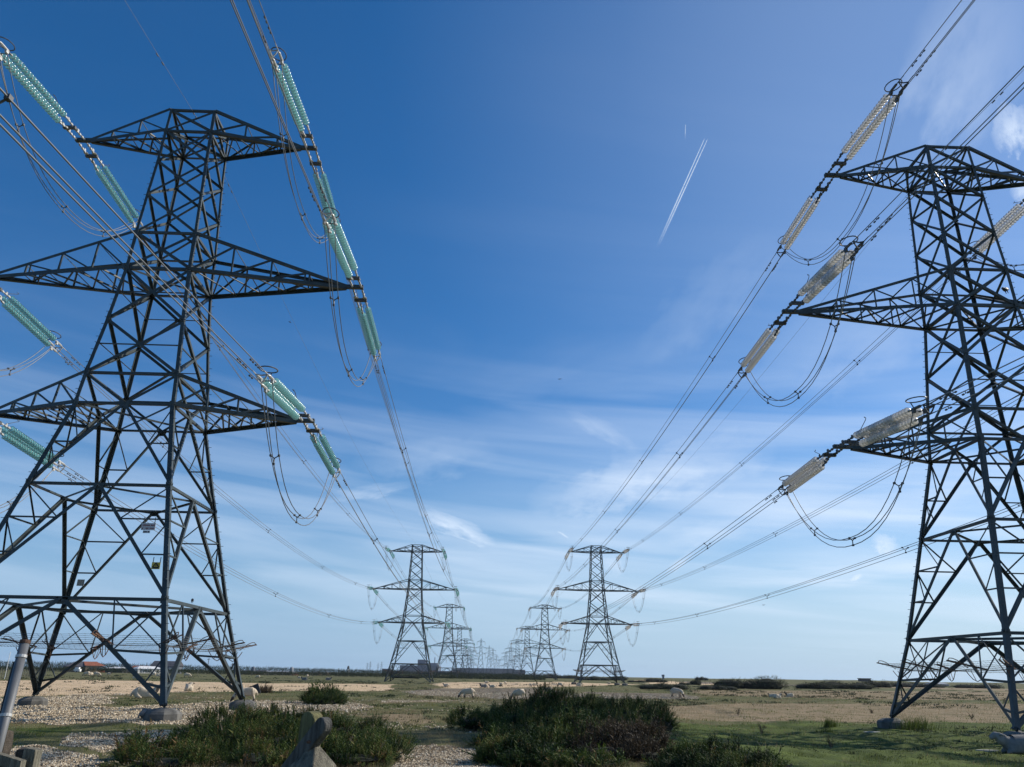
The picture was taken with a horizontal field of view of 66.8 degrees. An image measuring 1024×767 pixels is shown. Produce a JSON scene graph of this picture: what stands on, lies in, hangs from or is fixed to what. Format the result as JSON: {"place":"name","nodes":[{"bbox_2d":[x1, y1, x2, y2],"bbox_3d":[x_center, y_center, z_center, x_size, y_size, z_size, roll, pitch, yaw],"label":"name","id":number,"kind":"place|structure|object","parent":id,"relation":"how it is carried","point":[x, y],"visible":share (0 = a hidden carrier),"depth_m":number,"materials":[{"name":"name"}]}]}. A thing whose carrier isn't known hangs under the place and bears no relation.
{"place":"outdoors","nodes":[
{"label":"outdoors","id":0,"kind":"place"},
{"bbox_2d":[0,667,1023,766],"bbox_3d":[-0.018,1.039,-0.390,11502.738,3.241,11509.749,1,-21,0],"label":"ground","id":1,"kind":"structure","parent":0,"point":[796,760],"depth_m":58.09,"materials":[{"name":"gravel"}]},
{"bbox_2d":[2,730,13,754],"bbox_3d":[-7.272,5.639,10.869,0.188,1.457,0.214,1,-21,0],"label":"fence post","id":2,"kind":"object","parent":1,"relation":"on","point":[8,744],"visible":0.61,"depth_m":11.06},
{"bbox_2d":[0,752,26,766],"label":"fence rail","id":3,"kind":"object","parent":1,"relation":"on","point":[7,760],"visible":1,"depth_m":9.84,"materials":[{"name":"grey wood"}]},
{"bbox_2d":[0,639,30,751],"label":"leaning pole","id":4,"kind":"object","parent":1,"relation":"on","point":[10,694],"visible":1,"depth_m":11.24,"materials":[{"name":"metal"}]},
{"bbox_2d":[15,747,26,757],"bbox_3d":[-6.529,5.449,10.145,0.132,1.266,0.177,1,-21,0],"label":"fence post","id":5,"kind":"object","parent":1,"relation":"on","point":[19,753],"visible":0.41,"depth_m":10.27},
{"bbox_2d":[0,668,46,678],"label":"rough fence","id":6,"kind":"object","parent":1,"relation":"on","point":[28,675],"visible":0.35,"depth_m":158.27,"materials":[{"name":"brown wood"}]},
{"bbox_2d":[22,746,42,766],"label":"fence post","id":7,"kind":"object","parent":1,"relation":"on","point":[31,755],"visible":0.96,"depth_m":10.04,"materials":[{"name":"grey wood"}]},
{"bbox_2d":[62,661,104,671],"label":"farm barn","id":8,"kind":"structure","parent":1,"relation":"on","point":[87,664],"depth_m":399.46,"materials":[{"name":"brick"}]},
{"bbox_2d":[130,686,159,698],"bbox_3d":[-28.541,24.051,60.609,2.296,1.024,0.961,8,-22,-19],"label":"sheep","id":9,"kind":"object","parent":1,"relation":"on","point":[140,692],"visible":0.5,"depth_m":60.18},
{"bbox_2d":[134,666,159,672],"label":"white marquee","id":10,"kind":"object","parent":1,"relation":"on","point":[146,667],"visible":0.59,"depth_m":385.22},
{"bbox_2d":[137,707,162,718],"bbox_3d":[-16.186,14.801,34.780,0.476,0.517,1.289,-11,-23,28],"label":"sheep","id":11,"kind":"object","parent":1,"relation":"on","point":[142,712],"visible":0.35,"depth_m":34.39},
{"bbox_2d":[94,718,222,766],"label":"gorse bush","id":12,"kind":"object","parent":1,"relation":"on","point":[139,750],"visible":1,"depth_m":18.49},
{"bbox_2d":[146,661,183,673],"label":"dark house","id":13,"kind":"structure","parent":1,"relation":"on","point":[170,663],"depth_m":403.55,"materials":[{"name":"stone"}]},
{"bbox_2d":[0,108,363,720],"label":"lattice pylon","id":14,"kind":"object","parent":1,"relation":"on","point":[124,404],"visible":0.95,"depth_m":46.51,"materials":[{"name":"metal"}]},
{"bbox_2d":[0,287,66,355],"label":"insulator set","id":15,"kind":"object","parent":14,"relation":"attached to","point":[28,320],"visible":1,"depth_m":53.59,"materials":[{"name":"teal glass"}]},
{"bbox_2d":[0,343,55,376],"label":"jumper loop","id":16,"kind":"object","parent":15,"relation":"hanging from","point":[9,374],"visible":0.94,"depth_m":53.26,"materials":[{"name":"metal"}]},
{"bbox_2d":[60,351,367,588],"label":"conductor bundle","id":17,"kind":"object","parent":15,"relation":"attached to","point":[72,357],"visible":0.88,"depth_m":84.17,"materials":[{"name":"metal"}]},
{"bbox_2d":[0,420,68,474],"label":"insulator set","id":18,"kind":"object","parent":14,"relation":"attached to","point":[20,440],"visible":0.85,"depth_m":49.93,"materials":[{"name":"teal glass"}]},
{"bbox_2d":[0,463,58,512],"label":"jumper loop","id":19,"kind":"object","parent":18,"relation":"hanging from","point":[25,494],"visible":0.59,"depth_m":49.75,"materials":[{"name":"metal"}]},
{"bbox_2d":[62,468,373,623],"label":"conductor bundle","id":20,"kind":"object","parent":18,"relation":"attached to","point":[82,477],"visible":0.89,"depth_m":80.12,"materials":[{"name":"metal"}]},
{"bbox_2d":[0,36,84,139],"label":"insulator set","id":21,"kind":"object","parent":14,"relation":"attached to","point":[27,79],"visible":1,"depth_m":46.83,"materials":[{"name":"teal glass"}]},
{"bbox_2d":[79,143,145,230],"bbox_3d":[-29.256,-14.429,57.174,0.990,1.574,10.301,1,-25,-1],"label":"insulator set","id":22,"kind":"object","parent":14,"relation":"attached to","point":[113,192],"visible":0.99,"depth_m":56.68,"materials":[{"name":"teal glass"}]},
{"bbox_2d":[0,54,137,236],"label":"jumper loop","id":23,"kind":"object","parent":22,"relation":"hanging from","point":[18,131],"visible":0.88,"depth_m":47.67,"materials":[{"name":"metal"}]},
{"bbox_2d":[145,234,386,548],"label":"conductor bundle","id":24,"kind":"object","parent":22,"relation":"attached to","point":[259,397],"visible":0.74,"depth_m":90.20,"materials":[{"name":"metal"}]},
{"bbox_2d":[125,1,200,123],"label":"earth wire","id":25,"kind":"object","parent":14,"relation":"attached to","point":[163,64],"visible":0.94,"depth_m":46.93,"materials":[{"name":"metal"}]},
{"bbox_2d":[253,365,312,421],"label":"insulator set","id":26,"kind":"object","parent":14,"relation":"attached to","point":[287,401],"visible":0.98,"depth_m":39.63,"materials":[{"name":"teal glass"}]},
{"bbox_2d":[0,87,264,379],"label":"conductor bundle","id":27,"kind":"object","parent":26,"relation":"attached to","point":[8,97],"visible":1,"depth_m":21.70,"materials":[{"name":"metal"}]},
{"bbox_2d":[265,43,315,147],"bbox_3d":[-13.512,-17.570,47.919,0.990,1.574,10.300,1,-15,-1],"label":"insulator set","id":28,"kind":"object","parent":14,"relation":"attached to","point":[295,94],"visible":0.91,"depth_m":46.88,"materials":[{"name":"teal glass"}]},
{"bbox_2d":[248,0,275,48],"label":"conductor bundle","id":29,"kind":"object","parent":28,"relation":"attached to","point":[263,36],"visible":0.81,"depth_m":41.17,"materials":[{"name":"metal"}]},
{"bbox_2d":[203,129,412,539],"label":"earth wire","id":30,"kind":"object","parent":14,"relation":"attached to","point":[281,296],"visible":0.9,"depth_m":66.83,"materials":[{"name":"metal"}]},
{"bbox_2d":[304,423,341,479],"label":"insulator set","id":31,"kind":"object","parent":14,"relation":"attached to","point":[327,462],"visible":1,"depth_m":49.96,"materials":[{"name":"teal glass"}]},
{"bbox_2d":[261,383,337,525],"bbox_3d":[-12.165,5.346,44.878,0.607,5.468,17.850,1,-21,-1],"label":"jumper loop","id":32,"kind":"object","parent":31,"relation":"hanging from","point":[273,463],"visible":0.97,"depth_m":40.07,"materials":[{"name":"metal"}]},
{"bbox_2d":[336,475,445,625],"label":"conductor bundle","id":33,"kind":"object","parent":31,"relation":"attached to","point":[339,485],"visible":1,"depth_m":73.62,"materials":[{"name":"metal"}]},
{"bbox_2d":[308,151,340,229],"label":"insulator set","id":34,"kind":"object","parent":14,"relation":"attached to","point":[326,190],"visible":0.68,"depth_m":56.64,"materials":[{"name":"teal glass"}]},
{"bbox_2d":[272,65,327,243],"bbox_3d":[-13.718,-13.081,51.730,0.607,5.069,17.848,1,-21,-1],"label":"jumper loop","id":35,"kind":"object","parent":34,"relation":"hanging from","point":[301,215],"visible":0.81,"depth_m":46.95,"materials":[{"name":"metal"}]},
{"bbox_2d":[345,263,441,547],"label":"conductor bundle","id":36,"kind":"object","parent":34,"relation":"hanging from","point":[385,402],"visible":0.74,"depth_m":92.31,"materials":[{"name":"metal"}]},
{"bbox_2d":[319,207,361,287],"bbox_3d":[-9.672,-7.661,44.343,0.990,1.574,10.300,1,-15,-1],"label":"insulator set","id":37,"kind":"object","parent":14,"relation":"attached to","point":[340,255],"visible":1,"depth_m":42.99,"materials":[{"name":"teal glass"}]},
{"bbox_2d":[230,0,329,214],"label":"conductor bundle","id":38,"kind":"object","parent":37,"relation":"attached to","point":[295,151],"visible":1,"depth_m":30.62,"materials":[{"name":"metal"}]},
{"bbox_2d":[352,289,381,363],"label":"insulator set","id":39,"kind":"object","parent":14,"relation":"attached to","point":[373,342],"visible":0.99,"depth_m":53.44,"materials":[{"name":"teal glass"}]},
{"bbox_2d":[324,225,378,386],"bbox_3d":[-9.881,-2.984,48.084,0.607,5.468,17.850,1,-21,-1],"label":"jumper loop","id":40,"kind":"object","parent":39,"relation":"hanging from","point":[347,370],"visible":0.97,"depth_m":42.97,"materials":[{"name":"metal"}]},
{"bbox_2d":[184,682,194,691],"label":"sheep","id":41,"kind":"object","parent":1,"relation":"on","point":[189,686],"visible":1,"depth_m":78.39},
{"bbox_2d":[230,687,257,700],"bbox_3d":[-19.144,22.271,55.537,1.872,1.027,0.648,6,-21,-14],"label":"sheep","id":42,"kind":"object","parent":1,"relation":"on","point":[250,691],"visible":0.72,"depth_m":55.43},
{"bbox_2d":[259,680,273,692],"bbox_3d":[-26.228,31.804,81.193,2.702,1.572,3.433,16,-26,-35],"label":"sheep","id":43,"kind":"object","parent":1,"relation":"on","point":[265,689],"visible":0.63,"depth_m":80.65,"materials":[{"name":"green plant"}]},
{"bbox_2d":[0,660,546,679],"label":"scrub belt","id":44,"kind":"object","parent":1,"relation":"on","point":[379,673],"visible":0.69,"depth_m":394.49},
{"bbox_2d":[163,696,420,766],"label":"gorse bush","id":45,"kind":"object","parent":1,"relation":"on","point":[256,736],"visible":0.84,"depth_m":21.16,"materials":[{"name":"plant"}]},
{"bbox_2d":[281,711,335,766],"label":"rock","id":46,"kind":"object","parent":1,"relation":"on","point":[314,732],"visible":1,"depth_m":5.02,"materials":[{"name":"grey stone"}]},
{"bbox_2d":[297,678,350,704],"bbox_3d":[-13.121,21.914,54.696,3.823,2.125,4.984,8,-22,-18],"label":"gorse bush","id":47,"kind":"object","parent":1,"relation":"on","point":[321,695],"visible":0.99,"depth_m":53.69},
{"bbox_2d":[0,687,699,766],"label":"shingle pebbles","id":48,"kind":"object","parent":1,"relation":"on","point":[76,706],"visible":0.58,"depth_m":37.21,"materials":[{"name":"gravel"}]},
{"bbox_2d":[391,674,421,678],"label":"gorse clump","id":49,"kind":"object","parent":1,"relation":"on","point":[415,676],"visible":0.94,"depth_m":341.74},
{"bbox_2d":[374,544,453,681],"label":"lattice pylon","id":50,"kind":"object","parent":1,"relation":"on","point":[422,623],"visible":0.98,"depth_m":215.90,"materials":[{"name":"metal"}]},
{"bbox_2d":[427,604,469,678],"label":"lattice pylon","id":51,"kind":"object","parent":1,"relation":"on","point":[453,646],"visible":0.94,"depth_m":407.57,"materials":[{"name":"metal"}]},
{"bbox_2d":[382,659,524,674],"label":"power station","id":52,"kind":"object","parent":1,"relation":"on","point":[434,666],"visible":0.41,"depth_m":2158.30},
{"bbox_2d":[448,627,473,675],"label":"lattice pylon","id":53,"kind":"object","parent":1,"relation":"on","point":[460,643],"visible":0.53,"depth_m":609.27,"materials":[{"name":"metal"}]},
{"bbox_2d":[455,638,474,673],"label":"lattice pylon","id":54,"kind":"object","parent":1,"relation":"on","point":[465,656],"visible":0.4,"depth_m":804.35,"materials":[{"name":"metal"}]},
{"bbox_2d":[458,688,475,698],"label":"sheep","id":55,"kind":"object","parent":1,"relation":"on","point":[465,691],"visible":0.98,"depth_m":73.04},
{"bbox_2d":[2,673,1023,762],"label":"pasture weeds","id":56,"kind":"object","parent":1,"relation":"on","point":[704,703],"visible":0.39,"depth_m":80.77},
{"bbox_2d":[9,679,1023,766],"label":"short grass","id":57,"kind":"structure","parent":1,"relation":"on","point":[696,733],"depth_m":36.69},
{"bbox_2d":[510,689,524,698],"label":"sheep","id":58,"kind":"object","parent":1,"relation":"on","point":[521,692],"visible":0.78,"depth_m":69.46},
{"bbox_2d":[510,639,526,674],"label":"lattice pylon","id":59,"kind":"object","parent":1,"relation":"on","point":[516,660],"visible":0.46,"depth_m":787.93,"materials":[{"name":"metal"}]},
{"bbox_2d":[513,626,541,676],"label":"lattice pylon","id":60,"kind":"object","parent":1,"relation":"on","point":[525,643],"visible":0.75,"depth_m":571.70,"materials":[{"name":"metal"}]},
{"bbox_2d":[523,604,562,679],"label":"lattice pylon","id":61,"kind":"object","parent":1,"relation":"on","point":[543,648],"visible":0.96,"depth_m":391.13,"materials":[{"name":"metal"}]},
{"bbox_2d":[461,722,633,766],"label":"gorse bush","id":62,"kind":"object","parent":1,"relation":"on","point":[506,750],"visible":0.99,"depth_m":19.74,"materials":[{"name":"plant"}]},
{"bbox_2d":[541,673,579,678],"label":"gorse clump","id":63,"kind":"object","parent":1,"relation":"on","point":[564,676],"visible":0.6,"depth_m":653.97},
{"bbox_2d":[443,678,680,752],"bbox_3d":[2.204,12.403,29.112,10.278,2.436,14.114,1,-21,0],"label":"gorse bush","id":64,"kind":"object","parent":1,"relation":"on","point":[550,719],"visible":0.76,"depth_m":29.64,"materials":[{"name":"plant"}]},
{"bbox_2d":[574,675,612,680],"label":"gorse clump","id":65,"kind":"object","parent":1,"relation":"on","point":[597,678],"visible":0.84,"depth_m":437.65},
{"bbox_2d":[558,545,638,685],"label":"lattice pylon","id":66,"kind":"object","parent":1,"relation":"on","point":[588,623],"visible":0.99,"depth_m":213.94,"materials":[{"name":"metal"}]},
{"bbox_2d":[565,711,677,762],"bbox_3d":[3.257,10.309,22.601,3.519,1.464,4.219,1,-21,0],"label":"bramble bush","id":67,"kind":"object","parent":1,"relation":"on","point":[635,743],"visible":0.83,"depth_m":22.29,"materials":[{"name":"green plant"}]},
{"bbox_2d":[643,678,666,681],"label":"gorse clump","id":68,"kind":"object","parent":1,"relation":"on","point":[653,680],"visible":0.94,"depth_m":358.99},
{"bbox_2d":[635,681,690,689],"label":"gorse clump","id":69,"kind":"object","parent":1,"relation":"on","point":[665,686],"visible":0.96,"depth_m":150.65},
{"bbox_2d":[670,688,683,697],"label":"sheep","id":70,"kind":"object","parent":1,"relation":"on","point":[676,690],"visible":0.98,"depth_m":89.56},
{"bbox_2d":[642,730,791,766],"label":"gorse bush","id":71,"kind":"object","parent":1,"relation":"on","point":[687,754],"visible":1,"depth_m":18.89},
{"bbox_2d":[697,683,737,689],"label":"gorse clump","id":72,"kind":"object","parent":1,"relation":"on","point":[716,687],"visible":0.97,"depth_m":155.74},
{"bbox_2d":[710,675,790,689],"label":"gorse clump","id":73,"kind":"object","parent":1,"relation":"on","point":[767,683],"visible":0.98,"depth_m":179.98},
{"bbox_2d":[792,681,838,688],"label":"gorse clump","id":74,"kind":"object","parent":1,"relation":"on","point":[817,685],"visible":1,"depth_m":200.68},
{"bbox_2d":[819,679,877,688],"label":"gorse clump","id":75,"kind":"object","parent":1,"relation":"on","point":[862,685],"visible":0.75,"depth_m":213.82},
{"bbox_2d":[854,679,894,687],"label":"gorse clump","id":76,"kind":"object","parent":1,"relation":"on","point":[882,684],"visible":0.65,"depth_m":280.58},
{"bbox_2d":[781,144,1023,735],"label":"lattice pylon","id":77,"kind":"object","parent":1,"relation":"on","point":[1008,433],"visible":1,"depth_m":48.22,"materials":[{"name":"metal"}]},
{"bbox_2d":[736,314,791,380],"bbox_3d":[17.421,-2.731,54.209,0.990,1.574,10.301,1,-23,-1],"label":"insulator set","id":78,"kind":"object","parent":77,"relation":"attached to","point":[764,348],"visible":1,"depth_m":53.66,"materials":[{"name":"grey glass"}]},
{"bbox_2d":[561,375,740,586],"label":"conductor bundle","id":79,"kind":"object","parent":78,"relation":"attached to","point":[735,386],"visible":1,"depth_m":76.82,"materials":[{"name":"metal"}]},
{"bbox_2d":[742,253,855,406],"bbox_3d":[17.533,-1.684,48.312,0.607,5.574,17.850,1,-21,-1],"label":"jumper loop","id":80,"kind":"object","parent":78,"relation":"hanging from","point":[835,331],"visible":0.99,"depth_m":43.67,"materials":[{"name":"metal"}]},
{"bbox_2d":[598,161,933,544],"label":"earth wire","id":81,"kind":"object","parent":77,"relation":"attached to","point":[789,341],"visible":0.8,"depth_m":78.45,"materials":[{"name":"metal"}]},
{"bbox_2d":[774,178,832,260],"bbox_3d":[21.640,-12.425,57.973,0.990,1.574,10.300,1,-23,-1],"label":"insulator set","id":82,"kind":"object","parent":77,"relation":"attached to","point":[802,223],"visible":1,"depth_m":57.52,"materials":[{"name":"grey glass"}]},
{"bbox_2d":[572,257,779,547],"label":"conductor bundle","id":83,"kind":"object","parent":82,"relation":"attached to","point":[774,267],"visible":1,"depth_m":83.54,"materials":[{"name":"metal"}]},
{"bbox_2d":[781,95,899,265],"bbox_3d":[21.755,-11.566,52.148,0.607,5.175,17.848,1,-21,-1],"label":"jumper loop","id":84,"kind":"object","parent":82,"relation":"hanging from","point":[879,169],"visible":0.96,"depth_m":47.80,"materials":[{"name":"metal"}]},
{"bbox_2d":[775,448,842,496],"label":"insulator set","id":85,"kind":"object","parent":77,"relation":"attached to","point":[806,472],"visible":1,"depth_m":50.63,"materials":[{"name":"grey glass"}]},
{"bbox_2d":[568,491,782,623],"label":"conductor bundle","id":86,"kind":"object","parent":85,"relation":"attached to","point":[766,498],"visible":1,"depth_m":73.34,"materials":[{"name":"metal"}]},
{"bbox_2d":[783,414,923,546],"bbox_3d":[19.512,6.666,45.242,0.607,5.575,17.850,1,-21,-1],"label":"jumper loop","id":87,"kind":"object","parent":85,"relation":"hanging from","point":[897,495],"visible":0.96,"depth_m":41.01,"materials":[{"name":"metal"}]},
{"bbox_2d":[784,235,868,311],"bbox_3d":[17.743,-6.173,44.498,0.990,1.574,10.300,1,-16,-1],"label":"insulator set","id":88,"kind":"object","parent":77,"relation":"attached to","point":[829,271],"visible":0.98,"depth_m":43.26,"materials":[{"name":"glass"}]},
{"bbox_2d":[858,66,1023,243],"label":"conductor bundle","id":89,"kind":"object","parent":88,"relation":"attached to","point":[880,227],"visible":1,"depth_m":32.10,"materials":[{"name":"metal"}]},
{"bbox_2d":[826,75,912,174],"bbox_3d":[21.962,-15.867,48.263,0.990,1.574,10.300,1,-16,-1],"label":"insulator set","id":90,"kind":"object","parent":77,"relation":"attached to","point":[867,133],"visible":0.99,"depth_m":47.25,"materials":[{"name":"beige ceramic"}]},
{"bbox_2d":[904,0,974,81],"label":"conductor bundle","id":91,"kind":"object","parent":90,"relation":"attached to","point":[935,48],"visible":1,"depth_m":40.61,"materials":[{"name":"metal"}]},
{"bbox_2d":[835,396,940,447],"bbox_3d":[19.722,2.177,41.428,0.990,1.574,10.300,1,-16,-1],"label":"insulator set","id":92,"kind":"object","parent":77,"relation":"attached to","point":[894,423],"visible":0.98,"depth_m":40.10,"materials":[{"name":"beige ceramic"}]},
{"bbox_2d":[929,356,1023,410],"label":"conductor bundle","id":93,"kind":"object","parent":92,"relation":"attached to","point":[963,394],"visible":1,"depth_m":33.59,"materials":[{"name":"metal"}]},
{"bbox_2d":[943,89,1004,151],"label":"earth wire","id":94,"kind":"object","parent":77,"relation":"attached to","point":[976,117],"visible":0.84,"depth_m":49.29,"materials":[{"name":"metal"}]},
{"bbox_2d":[966,199,1023,262],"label":"insulator set","id":95,"kind":"object","parent":77,"relation":"attached to","point":[1001,227],"visible":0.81,"depth_m":58.02,"materials":[{"name":"glass"}]},
{"bbox_2d":[629,264,963,550],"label":"conductor bundle","id":96,"kind":"object","parent":95,"relation":"attached to","point":[804,405],"visible":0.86,"depth_m":91.19,"materials":[{"name":"metal"}]},
{"bbox_2d":[888,682,948,687],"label":"gorse clump","id":97,"kind":"object","parent":1,"relation":"on","point":[907,684],"visible":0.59,"depth_m":322.25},
{"bbox_2d":[884,714,954,730],"bbox_3d":[23.968,20.002,45.908,3.849,0.997,2.506,1,-21,0],"label":"rush clump","id":98,"kind":"object","parent":1,"relation":"on","point":[912,726],"visible":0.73,"depth_m":45.54,"materials":[{"name":"green plant"}]},
{"bbox_2d":[951,683,1003,688],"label":"gorse clump","id":99,"kind":"object","parent":1,"relation":"on","point":[992,686],"visible":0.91,"depth_m":321.09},
{"bbox_2d":[989,732,1023,753],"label":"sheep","id":100,"kind":"object","parent":1,"relation":"on","point":[1012,744],"visible":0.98,"depth_m":30.48},
{"bbox_2d":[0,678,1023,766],"bbox_3d":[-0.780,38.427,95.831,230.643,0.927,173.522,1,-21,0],"label":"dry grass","id":101,"kind":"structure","parent":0,"point":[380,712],"depth_m":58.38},
{"bbox_2d":[0,0,1023,682],"label":"sky","id":102,"kind":"structure","parent":0,"point":[554,214],"materials":[{"name":"blue"}]},
{"bbox_2d":[821,716,840,727],"bbox_3d":[18.743,19.912,45.706,1.343,0.769,1.088,1,-21,0],"label":"rush clump","id":103,"kind":"object","parent":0,"point":[829,722],"visible":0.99,"depth_m":45.64,"materials":[{"name":"green plant"}]},
{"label":"insulator set","id":104,"kind":"object","parent":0,"visible":0},
{"bbox_2d":[374,359,455,589],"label":"conductor bundle","id":105,"kind":"object","parent":104,"relation":"attached to","point":[400,448],"visible":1,"depth_m":76.82,"materials":[{"name":"metal"}]},
{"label":"insulator set","id":106,"kind":"object","parent":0,"visible":0},
{"bbox_2d":[645,394,1022,590],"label":"conductor bundle","id":107,"kind":"object","parent":106,"relation":"attached to","point":[835,499],"visible":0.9,"depth_m":93.58,"materials":[{"name":"metal"}]},
{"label":"insulator set","id":108,"kind":"object","parent":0,"visible":0},
{"bbox_2d":[638,504,1021,624],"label":"conductor bundle","id":109,"kind":"object","parent":108,"relation":"attached to","point":[841,569],"visible":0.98,"depth_m":86.95,"materials":[{"name":"metal"}]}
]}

